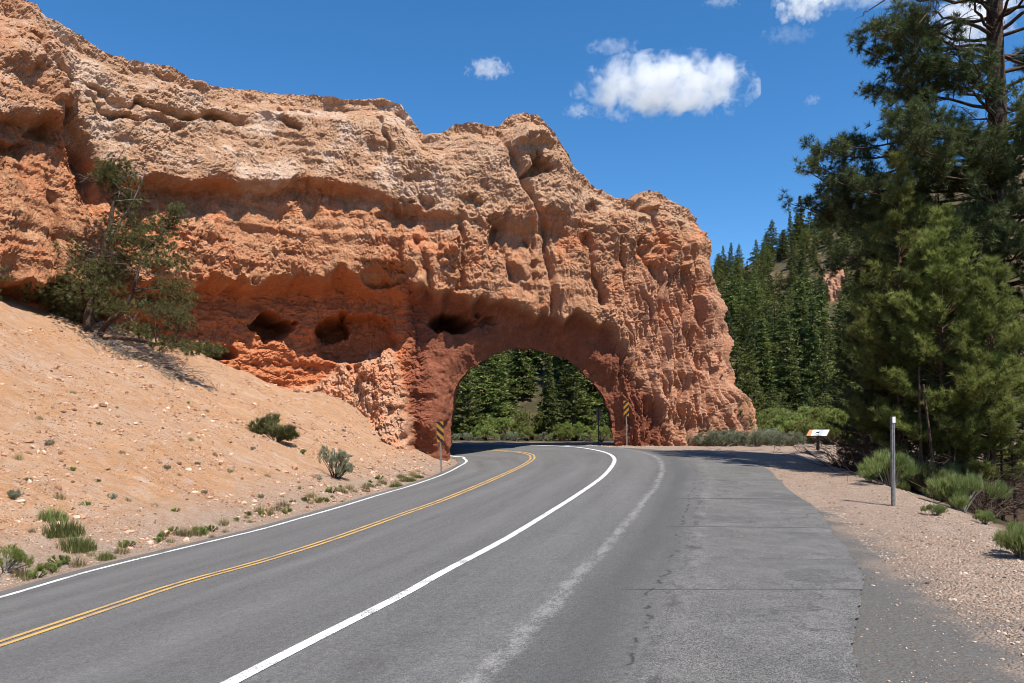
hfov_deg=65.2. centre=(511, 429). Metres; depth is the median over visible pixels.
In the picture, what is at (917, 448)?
young pine
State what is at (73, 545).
grass tuft
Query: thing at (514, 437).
sagebrush
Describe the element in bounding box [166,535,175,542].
dry grass tuft
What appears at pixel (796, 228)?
fir tree
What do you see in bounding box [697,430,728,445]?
sagebrush
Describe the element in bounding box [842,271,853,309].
fir tree
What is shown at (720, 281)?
pine tree
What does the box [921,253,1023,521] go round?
young pine
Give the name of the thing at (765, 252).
pine tree
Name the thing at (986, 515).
rabbitbrush
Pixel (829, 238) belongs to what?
fir tree
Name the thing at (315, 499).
dry grass tuft
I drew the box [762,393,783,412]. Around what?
pine tree
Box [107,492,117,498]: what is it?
sagebrush
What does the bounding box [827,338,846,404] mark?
fir tree
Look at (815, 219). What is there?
pine tree
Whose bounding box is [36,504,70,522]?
grass tuft
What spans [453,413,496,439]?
green shrub
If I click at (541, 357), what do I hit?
fir tree
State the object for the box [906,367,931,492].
dead sapling
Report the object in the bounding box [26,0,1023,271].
sky
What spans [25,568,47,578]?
green weed
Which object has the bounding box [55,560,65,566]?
green weed
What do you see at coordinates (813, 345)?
fir tree
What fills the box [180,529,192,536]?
dry grass tuft
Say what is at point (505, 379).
fir tree
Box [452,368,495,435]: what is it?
pine tree
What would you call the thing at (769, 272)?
fir tree
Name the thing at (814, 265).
pine tree
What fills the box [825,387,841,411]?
fir tree
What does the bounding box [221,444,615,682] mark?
road line
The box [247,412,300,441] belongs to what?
shrub
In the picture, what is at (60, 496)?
dry grass tuft
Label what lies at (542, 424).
green shrub
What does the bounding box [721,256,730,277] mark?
pine tree
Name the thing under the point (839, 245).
pine tree
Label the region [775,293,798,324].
pine tree
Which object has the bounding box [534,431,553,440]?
sagebrush
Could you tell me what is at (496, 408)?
pine tree
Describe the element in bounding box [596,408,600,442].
object marker
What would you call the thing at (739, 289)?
fir tree
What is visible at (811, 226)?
fir tree
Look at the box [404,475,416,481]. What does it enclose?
grass tuft
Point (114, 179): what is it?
juniper tree
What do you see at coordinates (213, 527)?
green weed
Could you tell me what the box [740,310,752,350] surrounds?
pine tree
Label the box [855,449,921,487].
rabbitbrush
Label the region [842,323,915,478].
young pine
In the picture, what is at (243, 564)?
road line
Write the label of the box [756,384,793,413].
pine tree
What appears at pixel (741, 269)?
pine tree
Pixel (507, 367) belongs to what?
fir tree
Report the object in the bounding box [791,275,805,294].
pine tree
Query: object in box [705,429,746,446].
sagebrush
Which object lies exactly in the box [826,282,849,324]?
pine tree
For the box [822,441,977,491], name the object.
dead brush
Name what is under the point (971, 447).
young pine
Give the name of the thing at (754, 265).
pine tree
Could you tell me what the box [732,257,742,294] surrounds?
fir tree
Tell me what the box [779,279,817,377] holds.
fir tree
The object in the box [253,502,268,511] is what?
dry grass tuft
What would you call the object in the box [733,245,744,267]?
pine tree
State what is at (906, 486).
rabbitbrush
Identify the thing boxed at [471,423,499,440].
green shrub
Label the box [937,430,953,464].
dead sapling
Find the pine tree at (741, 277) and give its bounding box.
[739,274,748,296]
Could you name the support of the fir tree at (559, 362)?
on the ground
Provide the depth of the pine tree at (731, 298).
131.17 m
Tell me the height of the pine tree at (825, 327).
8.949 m
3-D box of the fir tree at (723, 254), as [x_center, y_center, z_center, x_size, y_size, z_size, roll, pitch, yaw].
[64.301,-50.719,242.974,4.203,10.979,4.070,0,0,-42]
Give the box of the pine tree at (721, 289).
[719,280,734,299]
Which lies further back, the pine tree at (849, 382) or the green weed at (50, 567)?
the pine tree at (849, 382)
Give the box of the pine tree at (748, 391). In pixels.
[736,349,767,415]
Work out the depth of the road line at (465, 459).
14.88 m
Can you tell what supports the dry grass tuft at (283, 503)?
on the ground
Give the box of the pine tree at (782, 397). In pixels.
[767,390,797,411]
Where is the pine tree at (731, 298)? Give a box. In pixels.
[721,269,748,333]
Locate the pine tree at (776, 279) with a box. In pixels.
[771,271,779,287]
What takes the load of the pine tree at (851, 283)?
on the ground
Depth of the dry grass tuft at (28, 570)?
12.31 m
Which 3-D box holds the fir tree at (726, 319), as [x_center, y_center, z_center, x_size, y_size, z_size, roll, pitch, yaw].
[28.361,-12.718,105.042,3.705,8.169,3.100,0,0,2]
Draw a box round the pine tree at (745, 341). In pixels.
[737,325,760,353]
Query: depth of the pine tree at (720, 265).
229.34 m
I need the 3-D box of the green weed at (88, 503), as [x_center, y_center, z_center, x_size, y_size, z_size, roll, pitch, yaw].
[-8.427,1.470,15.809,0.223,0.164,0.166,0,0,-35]
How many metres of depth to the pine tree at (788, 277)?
186.75 m
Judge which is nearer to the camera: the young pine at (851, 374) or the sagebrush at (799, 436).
the young pine at (851, 374)
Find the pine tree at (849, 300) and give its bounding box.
[840,283,864,321]
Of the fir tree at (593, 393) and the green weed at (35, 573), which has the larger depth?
the fir tree at (593, 393)
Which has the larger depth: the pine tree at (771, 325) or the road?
the pine tree at (771, 325)
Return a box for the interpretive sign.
[806,430,829,449]
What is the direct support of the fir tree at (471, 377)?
on the ground
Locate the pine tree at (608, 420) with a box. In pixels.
[595,400,610,432]
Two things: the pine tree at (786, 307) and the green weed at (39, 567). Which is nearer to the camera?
the green weed at (39, 567)
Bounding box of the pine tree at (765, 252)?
[756,242,773,265]
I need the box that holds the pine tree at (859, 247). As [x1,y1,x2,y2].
[851,239,863,263]
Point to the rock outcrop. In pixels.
(834, 286)
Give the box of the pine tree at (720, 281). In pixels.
[715,268,726,287]
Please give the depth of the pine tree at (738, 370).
79.58 m
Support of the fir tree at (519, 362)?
on the ground
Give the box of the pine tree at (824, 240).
[818,220,833,245]
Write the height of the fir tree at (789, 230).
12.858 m
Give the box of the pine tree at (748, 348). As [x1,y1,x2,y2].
[734,337,771,386]
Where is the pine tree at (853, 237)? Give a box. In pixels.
[848,222,866,243]
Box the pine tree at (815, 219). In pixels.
[809,201,822,231]
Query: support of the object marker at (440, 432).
on the ground
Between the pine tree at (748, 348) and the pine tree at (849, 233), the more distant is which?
the pine tree at (849, 233)
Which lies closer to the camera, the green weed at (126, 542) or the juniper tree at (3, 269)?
the green weed at (126, 542)
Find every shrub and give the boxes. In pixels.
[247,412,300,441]
[451,416,475,439]
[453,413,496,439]
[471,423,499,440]
[489,416,522,439]
[509,409,557,439]
[514,426,537,440]
[545,423,576,441]
[559,415,606,440]
[559,421,596,440]
[582,425,612,441]
[755,409,780,427]
[758,406,793,426]
[758,410,796,432]
[765,413,812,443]
[783,403,834,440]
[785,416,837,443]
[791,405,850,444]
[805,406,870,446]
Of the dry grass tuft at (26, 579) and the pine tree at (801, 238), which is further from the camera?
the pine tree at (801, 238)
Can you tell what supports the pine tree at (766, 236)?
on the ground
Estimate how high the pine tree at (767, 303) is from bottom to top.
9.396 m
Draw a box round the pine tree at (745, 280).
[741,271,749,296]
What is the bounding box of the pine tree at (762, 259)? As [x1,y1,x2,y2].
[756,249,769,278]
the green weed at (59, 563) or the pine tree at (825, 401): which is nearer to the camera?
the green weed at (59, 563)
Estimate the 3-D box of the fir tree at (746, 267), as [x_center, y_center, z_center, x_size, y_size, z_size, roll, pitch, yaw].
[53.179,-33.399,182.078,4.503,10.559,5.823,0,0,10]
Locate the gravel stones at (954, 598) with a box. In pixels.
[750,458,1023,682]
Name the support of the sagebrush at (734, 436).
on the ground
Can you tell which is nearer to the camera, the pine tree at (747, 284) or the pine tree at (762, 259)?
the pine tree at (747, 284)
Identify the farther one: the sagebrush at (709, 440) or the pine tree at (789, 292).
the pine tree at (789, 292)
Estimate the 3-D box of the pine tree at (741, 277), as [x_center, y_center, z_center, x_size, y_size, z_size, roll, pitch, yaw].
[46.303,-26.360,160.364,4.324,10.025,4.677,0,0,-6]
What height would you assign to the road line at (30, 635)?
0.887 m
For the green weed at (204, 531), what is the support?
on the ground
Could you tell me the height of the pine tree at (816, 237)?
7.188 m
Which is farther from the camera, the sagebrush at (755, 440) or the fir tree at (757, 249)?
the fir tree at (757, 249)
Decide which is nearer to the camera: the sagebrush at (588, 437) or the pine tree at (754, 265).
the sagebrush at (588, 437)
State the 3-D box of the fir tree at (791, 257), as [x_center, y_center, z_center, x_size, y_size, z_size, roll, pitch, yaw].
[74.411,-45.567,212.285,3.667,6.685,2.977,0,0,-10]
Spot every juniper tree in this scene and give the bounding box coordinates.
[0,266,13,298]
[15,147,229,386]
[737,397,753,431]
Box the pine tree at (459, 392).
[455,377,466,409]
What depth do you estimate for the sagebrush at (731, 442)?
42.89 m
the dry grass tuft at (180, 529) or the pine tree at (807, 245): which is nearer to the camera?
the dry grass tuft at (180, 529)
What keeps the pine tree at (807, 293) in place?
on the ground
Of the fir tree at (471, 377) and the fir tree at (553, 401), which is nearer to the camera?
the fir tree at (553, 401)
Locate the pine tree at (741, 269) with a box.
[730,258,744,276]
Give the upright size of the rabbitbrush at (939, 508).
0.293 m
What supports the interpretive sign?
on the ground
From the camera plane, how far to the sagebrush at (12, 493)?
14.87 m
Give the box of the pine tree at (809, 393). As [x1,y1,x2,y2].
[798,385,817,407]
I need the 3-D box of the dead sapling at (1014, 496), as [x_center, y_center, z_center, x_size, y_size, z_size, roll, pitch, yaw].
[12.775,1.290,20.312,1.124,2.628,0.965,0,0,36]
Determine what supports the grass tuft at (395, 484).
on the ground
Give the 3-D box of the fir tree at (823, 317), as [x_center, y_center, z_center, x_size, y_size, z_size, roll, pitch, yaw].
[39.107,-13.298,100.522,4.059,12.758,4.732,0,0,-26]
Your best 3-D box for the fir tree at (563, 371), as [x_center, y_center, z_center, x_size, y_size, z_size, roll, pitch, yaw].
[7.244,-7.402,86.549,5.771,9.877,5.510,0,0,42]
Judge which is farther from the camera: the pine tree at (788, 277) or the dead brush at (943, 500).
the pine tree at (788, 277)
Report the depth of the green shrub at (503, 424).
69.34 m
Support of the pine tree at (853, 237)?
on the ground
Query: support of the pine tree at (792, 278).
on the ground
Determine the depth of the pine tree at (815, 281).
176.84 m
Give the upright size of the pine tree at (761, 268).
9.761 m
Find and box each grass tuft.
[10,565,27,578]
[12,452,24,460]
[13,564,35,577]
[17,572,33,580]
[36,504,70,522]
[37,515,87,538]
[52,531,97,553]
[53,491,66,499]
[63,552,89,567]
[86,549,95,556]
[95,550,116,560]
[112,543,131,554]
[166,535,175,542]
[177,524,191,536]
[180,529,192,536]
[185,524,204,536]
[217,518,229,525]
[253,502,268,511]
[265,504,274,515]
[272,501,283,510]
[277,498,289,507]
[313,496,321,502]
[389,481,402,486]
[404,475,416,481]
[415,474,423,478]
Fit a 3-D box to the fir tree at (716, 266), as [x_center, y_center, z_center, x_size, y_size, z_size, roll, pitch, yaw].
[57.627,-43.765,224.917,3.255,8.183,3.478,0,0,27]
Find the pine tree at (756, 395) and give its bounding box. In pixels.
[748,379,768,410]
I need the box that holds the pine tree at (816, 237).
[812,226,819,247]
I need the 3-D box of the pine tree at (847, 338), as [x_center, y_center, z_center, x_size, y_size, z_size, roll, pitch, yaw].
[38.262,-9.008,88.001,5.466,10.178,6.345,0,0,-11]
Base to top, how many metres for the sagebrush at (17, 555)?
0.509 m
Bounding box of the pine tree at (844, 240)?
[835,230,854,256]
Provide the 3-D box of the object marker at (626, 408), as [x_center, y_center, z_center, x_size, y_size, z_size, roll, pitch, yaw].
[5.875,-0.130,41.020,0.270,2.751,0.054,-1,0,3]
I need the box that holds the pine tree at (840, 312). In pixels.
[832,297,852,328]
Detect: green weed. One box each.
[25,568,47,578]
[35,562,47,570]
[43,562,59,572]
[47,554,70,563]
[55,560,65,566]
[80,501,90,505]
[119,540,136,547]
[153,537,162,542]
[156,531,169,536]
[195,526,209,534]
[204,524,218,531]
[257,510,267,515]
[324,486,338,492]
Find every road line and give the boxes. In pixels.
[0,449,531,641]
[0,449,535,646]
[0,455,467,597]
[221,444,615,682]
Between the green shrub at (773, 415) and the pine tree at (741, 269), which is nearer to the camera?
the green shrub at (773, 415)
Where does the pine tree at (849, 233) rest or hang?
on the ground
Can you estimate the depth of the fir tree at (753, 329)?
87.89 m
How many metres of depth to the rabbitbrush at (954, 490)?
17.77 m
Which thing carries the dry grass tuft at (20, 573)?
on the ground
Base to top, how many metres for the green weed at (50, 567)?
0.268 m
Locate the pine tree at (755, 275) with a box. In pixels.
[742,270,764,314]
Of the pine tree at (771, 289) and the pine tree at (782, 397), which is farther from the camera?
the pine tree at (771, 289)
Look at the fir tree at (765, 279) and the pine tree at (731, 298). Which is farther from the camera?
the fir tree at (765, 279)
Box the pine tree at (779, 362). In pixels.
[769,341,800,386]
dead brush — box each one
[773,431,913,470]
[782,418,943,478]
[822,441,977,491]
[875,454,1023,504]
[896,466,1023,519]
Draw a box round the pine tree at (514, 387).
[465,353,535,398]
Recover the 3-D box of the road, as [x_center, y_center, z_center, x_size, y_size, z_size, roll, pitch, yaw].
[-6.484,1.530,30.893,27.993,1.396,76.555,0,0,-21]
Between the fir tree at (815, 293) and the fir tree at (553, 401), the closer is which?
the fir tree at (553, 401)
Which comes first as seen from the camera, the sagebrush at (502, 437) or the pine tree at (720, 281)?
the sagebrush at (502, 437)
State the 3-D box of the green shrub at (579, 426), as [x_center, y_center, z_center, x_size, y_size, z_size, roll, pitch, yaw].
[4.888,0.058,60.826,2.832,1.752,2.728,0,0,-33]
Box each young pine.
[825,260,908,470]
[841,146,963,491]
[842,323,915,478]
[866,201,1023,501]
[903,304,962,490]
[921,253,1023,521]
[930,330,1009,510]
[979,223,1023,508]
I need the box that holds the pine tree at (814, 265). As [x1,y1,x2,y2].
[810,256,819,270]
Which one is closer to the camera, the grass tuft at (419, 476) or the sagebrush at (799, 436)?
the grass tuft at (419, 476)
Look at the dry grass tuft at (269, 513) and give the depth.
18.52 m
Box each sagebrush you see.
[0,543,34,572]
[7,487,23,498]
[44,439,54,444]
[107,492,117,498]
[317,445,353,478]
[452,433,461,440]
[462,432,481,440]
[492,433,507,440]
[506,431,528,440]
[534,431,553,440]
[577,433,593,441]
[685,432,707,445]
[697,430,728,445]
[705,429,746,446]
[719,430,741,445]
[730,431,759,445]
[734,430,775,445]
[749,428,784,445]
[756,427,793,439]
[764,431,797,445]
[772,431,807,445]
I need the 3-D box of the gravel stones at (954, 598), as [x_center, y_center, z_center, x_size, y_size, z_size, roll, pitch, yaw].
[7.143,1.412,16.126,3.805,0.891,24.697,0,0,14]
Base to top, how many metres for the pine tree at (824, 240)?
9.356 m
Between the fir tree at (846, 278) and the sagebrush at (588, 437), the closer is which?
the sagebrush at (588, 437)
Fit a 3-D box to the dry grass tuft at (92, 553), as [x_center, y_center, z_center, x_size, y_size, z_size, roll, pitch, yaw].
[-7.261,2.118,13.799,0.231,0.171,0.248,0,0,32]
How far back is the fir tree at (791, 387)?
78.05 m
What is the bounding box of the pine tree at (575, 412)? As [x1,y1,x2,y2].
[546,362,604,440]
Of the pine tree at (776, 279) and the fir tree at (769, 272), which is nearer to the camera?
the fir tree at (769, 272)
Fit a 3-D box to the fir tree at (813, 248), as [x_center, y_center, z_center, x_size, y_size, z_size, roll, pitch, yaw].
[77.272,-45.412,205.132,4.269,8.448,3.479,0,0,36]
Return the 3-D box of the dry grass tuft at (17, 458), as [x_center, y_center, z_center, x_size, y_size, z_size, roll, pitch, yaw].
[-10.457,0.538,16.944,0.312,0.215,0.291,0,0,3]
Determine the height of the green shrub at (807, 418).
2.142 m
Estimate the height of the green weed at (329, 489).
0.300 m
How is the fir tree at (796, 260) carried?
on the ground
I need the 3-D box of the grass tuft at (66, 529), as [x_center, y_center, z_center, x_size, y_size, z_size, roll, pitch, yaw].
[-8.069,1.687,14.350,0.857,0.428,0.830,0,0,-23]
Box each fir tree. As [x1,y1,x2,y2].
[459,367,480,392]
[474,351,523,423]
[476,349,513,373]
[505,349,539,399]
[509,349,544,370]
[531,353,561,439]
[537,355,560,369]
[541,381,562,438]
[551,356,572,383]
[552,358,591,393]
[559,366,610,429]
[713,261,719,282]
[719,246,726,273]
[724,303,735,356]
[725,313,737,336]
[726,243,735,272]
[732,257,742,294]
[735,278,741,301]
[735,315,763,382]
[738,293,749,342]
[743,261,752,283]
[743,316,780,409]
[747,239,760,264]
[757,269,770,294]
[763,319,814,416]
[764,268,774,296]
[771,295,793,369]
[771,324,778,354]
[775,230,790,261]
[776,285,782,301]
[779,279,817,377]
[780,356,795,404]
[784,254,801,286]
[785,212,793,245]
[785,246,796,267]
[788,213,803,249]
[789,243,812,289]
[792,196,809,240]
[792,295,832,405]
[802,212,818,236]
[806,238,820,266]
[809,284,820,309]
[811,276,833,353]
[816,269,830,302]
[824,238,833,260]
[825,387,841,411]
[826,227,835,248]
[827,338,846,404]
[840,266,850,297]
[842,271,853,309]
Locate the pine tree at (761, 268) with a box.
[748,257,767,284]
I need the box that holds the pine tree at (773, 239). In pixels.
[759,220,779,254]
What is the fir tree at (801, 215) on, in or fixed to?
on the ground
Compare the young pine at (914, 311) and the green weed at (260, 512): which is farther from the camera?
the young pine at (914, 311)
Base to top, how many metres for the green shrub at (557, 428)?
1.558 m
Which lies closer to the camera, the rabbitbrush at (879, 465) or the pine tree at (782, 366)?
the rabbitbrush at (879, 465)
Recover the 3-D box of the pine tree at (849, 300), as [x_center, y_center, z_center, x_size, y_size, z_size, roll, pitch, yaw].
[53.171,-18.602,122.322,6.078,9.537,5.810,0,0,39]
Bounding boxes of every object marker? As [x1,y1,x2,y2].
[436,421,443,473]
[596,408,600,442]
[623,401,628,445]
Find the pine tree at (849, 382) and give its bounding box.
[840,360,872,407]
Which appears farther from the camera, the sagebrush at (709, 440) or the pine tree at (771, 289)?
the pine tree at (771, 289)
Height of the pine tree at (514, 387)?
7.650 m
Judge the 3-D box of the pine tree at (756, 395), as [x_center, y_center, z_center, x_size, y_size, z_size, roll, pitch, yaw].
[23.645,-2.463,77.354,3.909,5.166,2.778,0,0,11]
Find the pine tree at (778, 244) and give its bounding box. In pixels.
[771,230,790,257]
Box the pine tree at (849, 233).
[843,228,854,243]
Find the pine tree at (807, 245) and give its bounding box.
[795,228,817,257]
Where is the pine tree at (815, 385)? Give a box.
[797,342,843,409]
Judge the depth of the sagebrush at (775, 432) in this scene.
45.24 m
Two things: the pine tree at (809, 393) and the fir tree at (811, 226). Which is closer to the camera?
the pine tree at (809, 393)
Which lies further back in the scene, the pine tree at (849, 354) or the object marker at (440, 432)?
the pine tree at (849, 354)
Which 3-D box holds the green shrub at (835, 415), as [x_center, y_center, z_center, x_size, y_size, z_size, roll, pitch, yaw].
[16.519,-0.191,39.778,3.776,2.337,3.638,0,0,24]
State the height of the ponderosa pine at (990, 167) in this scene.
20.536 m
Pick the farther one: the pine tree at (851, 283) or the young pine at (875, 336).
the pine tree at (851, 283)
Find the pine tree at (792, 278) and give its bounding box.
[785,271,796,294]
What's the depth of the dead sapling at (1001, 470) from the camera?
20.48 m
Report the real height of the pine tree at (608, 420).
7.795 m
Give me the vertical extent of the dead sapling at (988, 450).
3.517 m
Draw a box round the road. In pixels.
[0,443,864,682]
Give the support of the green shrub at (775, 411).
on the ground
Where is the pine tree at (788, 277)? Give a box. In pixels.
[782,262,795,290]
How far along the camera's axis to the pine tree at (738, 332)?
111.15 m
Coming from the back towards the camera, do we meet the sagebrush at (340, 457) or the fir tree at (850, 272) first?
the fir tree at (850, 272)
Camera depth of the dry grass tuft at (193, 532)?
15.98 m
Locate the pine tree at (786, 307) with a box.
[769,300,801,333]
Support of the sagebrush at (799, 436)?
on the ground
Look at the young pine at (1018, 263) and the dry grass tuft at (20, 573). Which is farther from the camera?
the young pine at (1018, 263)
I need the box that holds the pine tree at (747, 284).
[739,274,756,311]
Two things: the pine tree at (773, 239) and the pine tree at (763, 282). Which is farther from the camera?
the pine tree at (773, 239)
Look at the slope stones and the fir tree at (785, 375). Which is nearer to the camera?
the slope stones
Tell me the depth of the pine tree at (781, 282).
193.59 m
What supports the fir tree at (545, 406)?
on the ground
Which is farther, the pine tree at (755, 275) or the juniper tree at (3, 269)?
the pine tree at (755, 275)
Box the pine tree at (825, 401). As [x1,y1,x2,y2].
[818,391,832,407]
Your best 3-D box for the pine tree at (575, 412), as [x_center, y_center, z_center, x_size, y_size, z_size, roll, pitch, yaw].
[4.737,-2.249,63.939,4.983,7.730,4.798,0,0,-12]
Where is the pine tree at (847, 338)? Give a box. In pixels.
[832,310,861,364]
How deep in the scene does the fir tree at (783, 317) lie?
93.58 m
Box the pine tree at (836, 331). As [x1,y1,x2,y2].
[824,296,854,357]
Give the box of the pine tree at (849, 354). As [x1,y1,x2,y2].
[830,343,857,386]
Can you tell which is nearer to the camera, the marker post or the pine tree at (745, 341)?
the marker post
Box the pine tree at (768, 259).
[759,245,776,271]
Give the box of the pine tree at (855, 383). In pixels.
[827,380,861,411]
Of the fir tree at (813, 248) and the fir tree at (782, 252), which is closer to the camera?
the fir tree at (813, 248)
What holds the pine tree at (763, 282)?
on the ground
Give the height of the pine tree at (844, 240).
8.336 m
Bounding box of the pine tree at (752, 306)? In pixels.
[733,277,767,321]
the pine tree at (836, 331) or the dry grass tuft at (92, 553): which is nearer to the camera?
the dry grass tuft at (92, 553)
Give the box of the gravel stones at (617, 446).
[586,445,653,446]
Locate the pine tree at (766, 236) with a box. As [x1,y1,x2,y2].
[758,232,773,259]
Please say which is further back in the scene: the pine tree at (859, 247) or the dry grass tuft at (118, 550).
the pine tree at (859, 247)
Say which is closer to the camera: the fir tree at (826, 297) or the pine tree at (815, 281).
the fir tree at (826, 297)
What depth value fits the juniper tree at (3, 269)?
25.37 m
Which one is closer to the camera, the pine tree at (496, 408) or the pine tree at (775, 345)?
the pine tree at (496, 408)
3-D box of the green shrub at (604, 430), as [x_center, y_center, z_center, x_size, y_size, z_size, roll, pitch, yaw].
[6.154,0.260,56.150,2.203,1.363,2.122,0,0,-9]
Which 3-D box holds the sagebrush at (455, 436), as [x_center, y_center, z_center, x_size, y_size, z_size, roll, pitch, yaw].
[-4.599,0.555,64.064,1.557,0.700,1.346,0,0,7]
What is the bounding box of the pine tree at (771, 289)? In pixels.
[766,276,778,312]
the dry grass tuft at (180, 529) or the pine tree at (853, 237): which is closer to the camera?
the dry grass tuft at (180, 529)
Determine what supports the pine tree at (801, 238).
on the ground
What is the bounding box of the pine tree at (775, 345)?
[740,311,780,374]
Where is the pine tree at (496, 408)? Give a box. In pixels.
[453,354,516,424]
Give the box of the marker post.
[890,417,895,505]
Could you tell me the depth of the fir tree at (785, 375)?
81.58 m
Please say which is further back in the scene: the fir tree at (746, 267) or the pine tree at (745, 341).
the fir tree at (746, 267)
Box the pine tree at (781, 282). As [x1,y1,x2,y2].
[774,270,785,289]
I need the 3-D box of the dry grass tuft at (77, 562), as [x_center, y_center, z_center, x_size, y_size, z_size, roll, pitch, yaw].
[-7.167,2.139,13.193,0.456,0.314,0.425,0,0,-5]
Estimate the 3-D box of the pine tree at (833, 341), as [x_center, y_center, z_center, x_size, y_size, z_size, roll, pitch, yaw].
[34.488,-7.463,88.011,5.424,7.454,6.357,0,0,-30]
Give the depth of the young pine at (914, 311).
21.23 m
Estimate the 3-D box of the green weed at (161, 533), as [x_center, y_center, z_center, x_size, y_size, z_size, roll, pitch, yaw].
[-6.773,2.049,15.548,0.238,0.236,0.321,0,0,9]
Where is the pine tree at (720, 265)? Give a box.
[712,253,726,282]
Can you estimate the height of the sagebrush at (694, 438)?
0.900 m
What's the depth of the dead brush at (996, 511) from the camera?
18.62 m
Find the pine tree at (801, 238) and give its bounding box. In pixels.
[798,230,806,249]
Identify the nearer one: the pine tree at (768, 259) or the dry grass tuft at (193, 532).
the dry grass tuft at (193, 532)
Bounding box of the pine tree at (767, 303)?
[755,290,790,340]
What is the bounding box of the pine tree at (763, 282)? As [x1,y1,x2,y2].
[757,272,769,298]
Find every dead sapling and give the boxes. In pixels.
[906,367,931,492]
[922,384,961,500]
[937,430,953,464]
[953,385,999,505]
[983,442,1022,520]
[998,433,1023,523]
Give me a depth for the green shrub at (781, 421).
50.05 m
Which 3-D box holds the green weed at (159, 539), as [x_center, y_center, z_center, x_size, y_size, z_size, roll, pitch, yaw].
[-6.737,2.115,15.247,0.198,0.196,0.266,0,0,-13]
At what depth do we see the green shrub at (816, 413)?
45.62 m
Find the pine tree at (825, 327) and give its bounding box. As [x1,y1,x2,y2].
[803,322,849,389]
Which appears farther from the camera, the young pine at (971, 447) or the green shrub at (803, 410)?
the green shrub at (803, 410)
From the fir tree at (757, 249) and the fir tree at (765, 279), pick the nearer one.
the fir tree at (765, 279)
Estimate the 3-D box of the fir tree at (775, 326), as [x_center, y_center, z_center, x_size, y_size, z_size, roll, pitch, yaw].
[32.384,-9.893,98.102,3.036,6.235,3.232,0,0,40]
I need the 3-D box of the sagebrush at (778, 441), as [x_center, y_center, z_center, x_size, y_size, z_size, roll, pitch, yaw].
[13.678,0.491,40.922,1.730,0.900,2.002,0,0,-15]
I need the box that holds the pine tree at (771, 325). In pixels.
[757,295,789,343]
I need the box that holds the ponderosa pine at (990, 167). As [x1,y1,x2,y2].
[777,0,1023,500]
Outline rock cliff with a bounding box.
[0,0,757,460]
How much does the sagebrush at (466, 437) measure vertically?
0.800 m
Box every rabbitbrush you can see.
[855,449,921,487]
[895,457,962,498]
[920,503,947,515]
[921,470,1014,512]
[972,509,999,524]
[991,519,1023,559]
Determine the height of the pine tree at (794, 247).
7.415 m
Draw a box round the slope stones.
[0,323,451,584]
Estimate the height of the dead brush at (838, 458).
1.568 m
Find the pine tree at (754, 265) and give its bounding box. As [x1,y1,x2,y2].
[750,264,761,283]
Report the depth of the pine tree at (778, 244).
230.99 m
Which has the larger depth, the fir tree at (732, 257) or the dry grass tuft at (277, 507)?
the fir tree at (732, 257)
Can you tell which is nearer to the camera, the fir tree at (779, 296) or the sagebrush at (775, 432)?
the sagebrush at (775, 432)
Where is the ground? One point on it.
(890, 635)
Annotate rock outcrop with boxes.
[817,268,845,301]
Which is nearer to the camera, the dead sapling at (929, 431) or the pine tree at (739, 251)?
the dead sapling at (929, 431)
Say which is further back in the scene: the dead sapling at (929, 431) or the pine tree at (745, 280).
the pine tree at (745, 280)
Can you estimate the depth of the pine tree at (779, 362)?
87.33 m
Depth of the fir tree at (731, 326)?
125.32 m
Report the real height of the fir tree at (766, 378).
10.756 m
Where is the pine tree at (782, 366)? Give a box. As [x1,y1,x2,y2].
[769,349,801,389]
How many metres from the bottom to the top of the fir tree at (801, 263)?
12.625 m
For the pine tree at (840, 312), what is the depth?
127.24 m
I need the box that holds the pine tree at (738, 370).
[729,337,759,395]
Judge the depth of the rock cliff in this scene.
39.55 m
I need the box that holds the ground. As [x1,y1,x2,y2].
[0,147,1023,682]
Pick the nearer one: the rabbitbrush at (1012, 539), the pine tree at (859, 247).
the rabbitbrush at (1012, 539)
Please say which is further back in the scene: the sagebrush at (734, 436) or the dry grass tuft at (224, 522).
the sagebrush at (734, 436)
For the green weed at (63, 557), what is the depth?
13.12 m
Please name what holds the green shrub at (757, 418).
on the ground
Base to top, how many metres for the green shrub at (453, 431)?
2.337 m
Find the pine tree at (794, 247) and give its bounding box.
[786,236,800,256]
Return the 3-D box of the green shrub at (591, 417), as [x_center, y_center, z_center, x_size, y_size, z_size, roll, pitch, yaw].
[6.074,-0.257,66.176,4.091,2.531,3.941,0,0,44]
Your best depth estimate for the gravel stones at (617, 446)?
40.52 m
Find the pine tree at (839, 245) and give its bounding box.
[828,240,851,274]
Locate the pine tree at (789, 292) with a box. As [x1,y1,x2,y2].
[785,285,794,311]
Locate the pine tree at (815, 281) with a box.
[809,268,817,292]
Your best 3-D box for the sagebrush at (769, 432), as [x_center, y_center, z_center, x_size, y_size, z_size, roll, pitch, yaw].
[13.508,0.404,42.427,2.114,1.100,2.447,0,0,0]
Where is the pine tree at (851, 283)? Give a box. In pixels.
[847,278,861,304]
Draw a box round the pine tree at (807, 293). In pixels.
[790,267,819,321]
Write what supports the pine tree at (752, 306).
on the ground
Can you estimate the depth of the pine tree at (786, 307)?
111.82 m
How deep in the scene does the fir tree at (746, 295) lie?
118.60 m
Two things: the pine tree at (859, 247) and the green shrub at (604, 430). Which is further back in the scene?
the pine tree at (859, 247)
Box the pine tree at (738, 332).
[730,300,756,346]
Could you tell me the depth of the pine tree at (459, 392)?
83.35 m
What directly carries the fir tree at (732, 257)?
on the ground
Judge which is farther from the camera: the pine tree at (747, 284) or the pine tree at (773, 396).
the pine tree at (747, 284)
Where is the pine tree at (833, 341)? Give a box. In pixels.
[808,329,844,378]
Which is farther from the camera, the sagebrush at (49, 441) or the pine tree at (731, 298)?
the pine tree at (731, 298)

